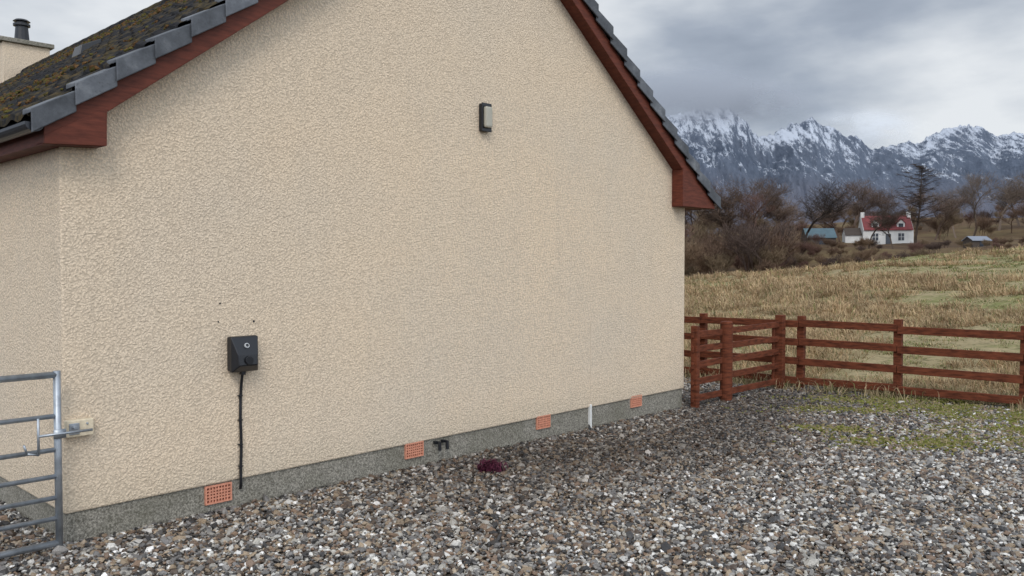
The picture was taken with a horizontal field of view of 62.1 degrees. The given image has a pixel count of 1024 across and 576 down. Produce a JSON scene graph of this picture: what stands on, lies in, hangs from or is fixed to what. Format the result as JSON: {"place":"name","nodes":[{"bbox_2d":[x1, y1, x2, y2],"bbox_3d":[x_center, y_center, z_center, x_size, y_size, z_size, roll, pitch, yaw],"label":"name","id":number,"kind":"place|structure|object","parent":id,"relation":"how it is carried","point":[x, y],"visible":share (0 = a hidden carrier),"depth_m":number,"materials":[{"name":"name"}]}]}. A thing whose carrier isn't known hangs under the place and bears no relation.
{"place":"outdoors","nodes":[
{"label":"outdoors","id":0,"kind":"place"},
{"bbox_2d":[0,217,1023,575],"bbox_3d":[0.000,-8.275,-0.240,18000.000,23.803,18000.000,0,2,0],"label":"ground","id":1,"kind":"structure","parent":0,"point":[1012,229],"depth_m":20.40,"materials":[{"name":"grey gravel"}]},
{"bbox_2d":[0,370,92,558],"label":"galvanised field gate","id":2,"kind":"structure","parent":1,"relation":"on","point":[59,433],"depth_m":5.49,"materials":[{"name":"metal"}]},
{"bbox_2d":[0,0,720,542],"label":"harled bungalow","id":3,"kind":"object","parent":1,"relation":"on","point":[370,234],"visible":1,"depth_m":7.21,"materials":[{"name":"paint"}]},
{"bbox_2d":[64,417,93,437],"bbox_3d":[-2.909,0.942,5.724,0.090,0.115,0.175,2,2,44],"label":"gate latch keeper","id":4,"kind":"object","parent":3,"relation":"attached to","point":[78,424],"visible":0.98,"depth_m":5.72,"materials":[{"name":"beige wood"}]},
{"bbox_2d":[227,335,257,488],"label":"ev charge point","id":5,"kind":"structure","parent":3,"relation":"attached to","point":[242,355],"depth_m":6.51,"materials":[{"name":"black plastic"}]},
{"bbox_2d":[479,102,491,131],"bbox_3d":[-0.252,-1.684,8.398,0.095,0.280,0.132,2,2,44],"label":"bulkhead wall light","id":6,"kind":"object","parent":3,"relation":"attached to","point":[485,117],"visible":1,"depth_m":8.36,"materials":[{"name":"black plastic"}]},
{"bbox_2d":[0,376,1023,575],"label":"gravel","id":7,"kind":"structure","parent":1,"relation":"on","point":[934,473],"depth_m":6.40,"materials":[{"name":"grey gravel"}]},
{"bbox_2d":[474,458,508,473],"bbox_3d":[-0.193,1.605,7.752,0.336,0.112,0.400,0,2,0],"label":"maroon plant","id":8,"kind":"object","parent":7,"relation":"on","point":[493,465],"visible":1,"depth_m":7.71,"materials":[{"name":"purple plant"}]},
{"bbox_2d":[707,391,1023,455],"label":"moss patch","id":9,"kind":"object","parent":7,"relation":"on","point":[899,406],"visible":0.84,"depth_m":10.06,"materials":[{"name":"green plant"}]},
{"bbox_2d":[685,210,706,232],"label":"bare tree","id":10,"kind":"object","parent":1,"relation":"on","point":[687,216],"visible":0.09,"depth_m":138.25,"materials":[{"name":"brown plant"}]},
{"bbox_2d":[694,177,756,230],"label":"bare tree","id":11,"kind":"object","parent":1,"relation":"on","point":[733,200],"visible":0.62,"depth_m":134.94,"materials":[{"name":"brown plant"}]},
{"bbox_2d":[698,182,765,238],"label":"bare tree","id":12,"kind":"object","parent":1,"relation":"on","point":[728,217],"visible":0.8,"depth_m":134.47,"materials":[{"name":"brown plant"}]},
{"bbox_2d":[690,315,785,407],"bbox_3d":[3.239,1.142,11.995,0.168,1.420,2.524,2,2,44],"label":"timber side fence","id":13,"kind":"object","parent":1,"relation":"on","point":[727,358],"visible":0.93,"depth_m":11.64,"materials":[{"name":"brown wood"}]},
{"bbox_2d":[735,176,791,226],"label":"bare tree","id":14,"kind":"object","parent":1,"relation":"on","point":[761,186],"visible":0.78,"depth_m":150.09,"materials":[{"name":"brown plant"}]},
{"bbox_2d":[760,188,806,226],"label":"bare tree","id":15,"kind":"object","parent":1,"relation":"on","point":[777,214],"visible":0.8,"depth_m":149.52,"materials":[{"name":"brown plant"}]},
{"bbox_2d":[801,228,836,244],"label":"blue roofed shed","id":16,"kind":"structure","parent":1,"relation":"on","point":[829,233],"depth_m":150.62,"materials":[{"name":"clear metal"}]},
{"bbox_2d":[801,187,852,241],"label":"bare tree","id":17,"kind":"object","parent":1,"relation":"on","point":[832,219],"visible":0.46,"depth_m":159.47,"materials":[{"name":"brown plant"}]},
{"bbox_2d":[794,177,870,253],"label":"bare tree","id":18,"kind":"object","parent":1,"relation":"on","point":[827,202],"visible":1,"depth_m":126.53,"materials":[{"name":"brown plant"}]},
{"bbox_2d":[684,190,1023,276],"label":"woodland","id":19,"kind":"object","parent":1,"relation":"on","point":[763,246],"visible":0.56,"depth_m":112.11,"materials":[{"name":"brown plant"}]},
{"bbox_2d":[684,313,1023,407],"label":"timber rail fence","id":20,"kind":"object","parent":1,"relation":"on","point":[897,368],"visible":0.44,"depth_m":11.95,"materials":[{"name":"brown wood"}]},
{"bbox_2d":[829,178,884,225],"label":"bare tree","id":21,"kind":"object","parent":1,"relation":"on","point":[869,199],"visible":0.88,"depth_m":165.73,"materials":[{"name":"brown plant"}]},
{"bbox_2d":[845,184,904,215],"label":"bare tree","id":22,"kind":"object","parent":1,"relation":"on","point":[884,200],"visible":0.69,"depth_m":167.20,"materials":[{"name":"brown plant"}]},
{"bbox_2d":[842,212,913,243],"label":"white cottage","id":23,"kind":"structure","parent":1,"relation":"on","point":[903,232],"depth_m":155.18,"materials":[{"name":"white paint"}]},
{"bbox_2d":[872,223,903,243],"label":"windows and door","id":24,"kind":"structure","parent":23,"relation":"in","point":[900,236],"depth_m":154.73,"materials":[{"name":"grey glass"}]},
{"bbox_2d":[868,203,902,248],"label":"bare tree","id":25,"kind":"object","parent":1,"relation":"on","point":[893,222],"visible":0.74,"depth_m":133.37,"materials":[{"name":"brown plant"}]},
{"bbox_2d":[863,204,910,248],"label":"bare tree","id":26,"kind":"object","parent":1,"relation":"on","point":[878,220],"visible":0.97,"depth_m":132.87,"materials":[{"name":"brown plant"}]},
{"bbox_2d":[759,393,1023,450],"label":"yard grass","id":27,"kind":"structure","parent":1,"relation":"on","point":[928,422],"depth_m":10.34,"materials":[{"name":"green plant"}]},
{"bbox_2d":[891,164,958,242],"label":"larch tree","id":28,"kind":"object","parent":1,"relation":"on","point":[918,204],"visible":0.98,"depth_m":147.88,"materials":[{"name":"brown plant"}]},
{"bbox_2d":[925,188,965,237],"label":"bare tree","id":29,"kind":"object","parent":1,"relation":"on","point":[945,195],"visible":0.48,"depth_m":178.76,"materials":[{"name":"brown plant"}]},
{"bbox_2d":[926,194,974,239],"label":"bare tree","id":30,"kind":"object","parent":1,"relation":"on","point":[950,210],"visible":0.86,"depth_m":167.64,"materials":[{"name":"brown plant"}]},
{"bbox_2d":[961,236,991,247],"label":"garden hut","id":31,"kind":"object","parent":1,"relation":"on","point":[976,240],"visible":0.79,"depth_m":122.08,"materials":[{"name":"grey metal"}]},
{"bbox_2d":[953,169,1001,235],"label":"bare tree","id":32,"kind":"object","parent":1,"relation":"on","point":[974,193],"visible":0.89,"depth_m":176.77,"materials":[{"name":"brown plant"}]},
{"bbox_2d":[984,170,1023,225],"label":"bare tree","id":33,"kind":"object","parent":1,"relation":"on","point":[1001,201],"visible":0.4,"depth_m":190.11,"materials":[{"name":"brown plant"}]},
{"bbox_2d":[993,171,1023,230],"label":"bare tree","id":34,"kind":"object","parent":1,"relation":"on","point":[1018,195],"visible":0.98,"depth_m":184.68,"materials":[{"name":"brown plant"}]},
{"bbox_2d":[0,0,1023,149],"label":"sky","id":35,"kind":"structure","parent":0,"point":[929,67],"materials":[{"name":"grey"}]},
{"bbox_2d":[645,70,758,118],"bbox_3d":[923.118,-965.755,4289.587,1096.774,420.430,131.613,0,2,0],"label":"cloud","id":36,"kind":"structure","parent":0,"point":[698,94],"depth_m":4233.12,"materials":[{"name":"grey"}]},
{"bbox_2d":[753,89,796,107],"bbox_3d":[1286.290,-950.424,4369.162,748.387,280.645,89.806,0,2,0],"label":"cloud","id":37,"kind":"structure","parent":0,"point":[784,99],"depth_m":4328.99,"materials":[{"name":"grey"}]},
{"bbox_2d":[667,112,1023,234],"bbox_3d":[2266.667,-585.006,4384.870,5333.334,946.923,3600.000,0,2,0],"label":"mountain range","id":38,"kind":"structure","parent":0,"point":[803,157],"depth_m":4593.46,"materials":[{"name":"grey stone"}]},
{"bbox_2d":[684,244,1023,402],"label":"field grass","id":39,"kind":"structure","parent":0,"point":[821,285],"depth_m":26.65,"materials":[{"name":"beige plant"}]},
{"bbox_2d":[684,362,1023,411],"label":"fence foot grass","id":40,"kind":"structure","parent":0,"point":[743,381],"depth_m":12.17,"materials":[{"name":"plant"}]},
{"bbox_2d":[854,116,899,141],"bbox_3d":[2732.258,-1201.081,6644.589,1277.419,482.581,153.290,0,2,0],"label":"cloud","id":41,"kind":"structure","parent":0,"point":[869,128],"depth_m":6572.63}
]}

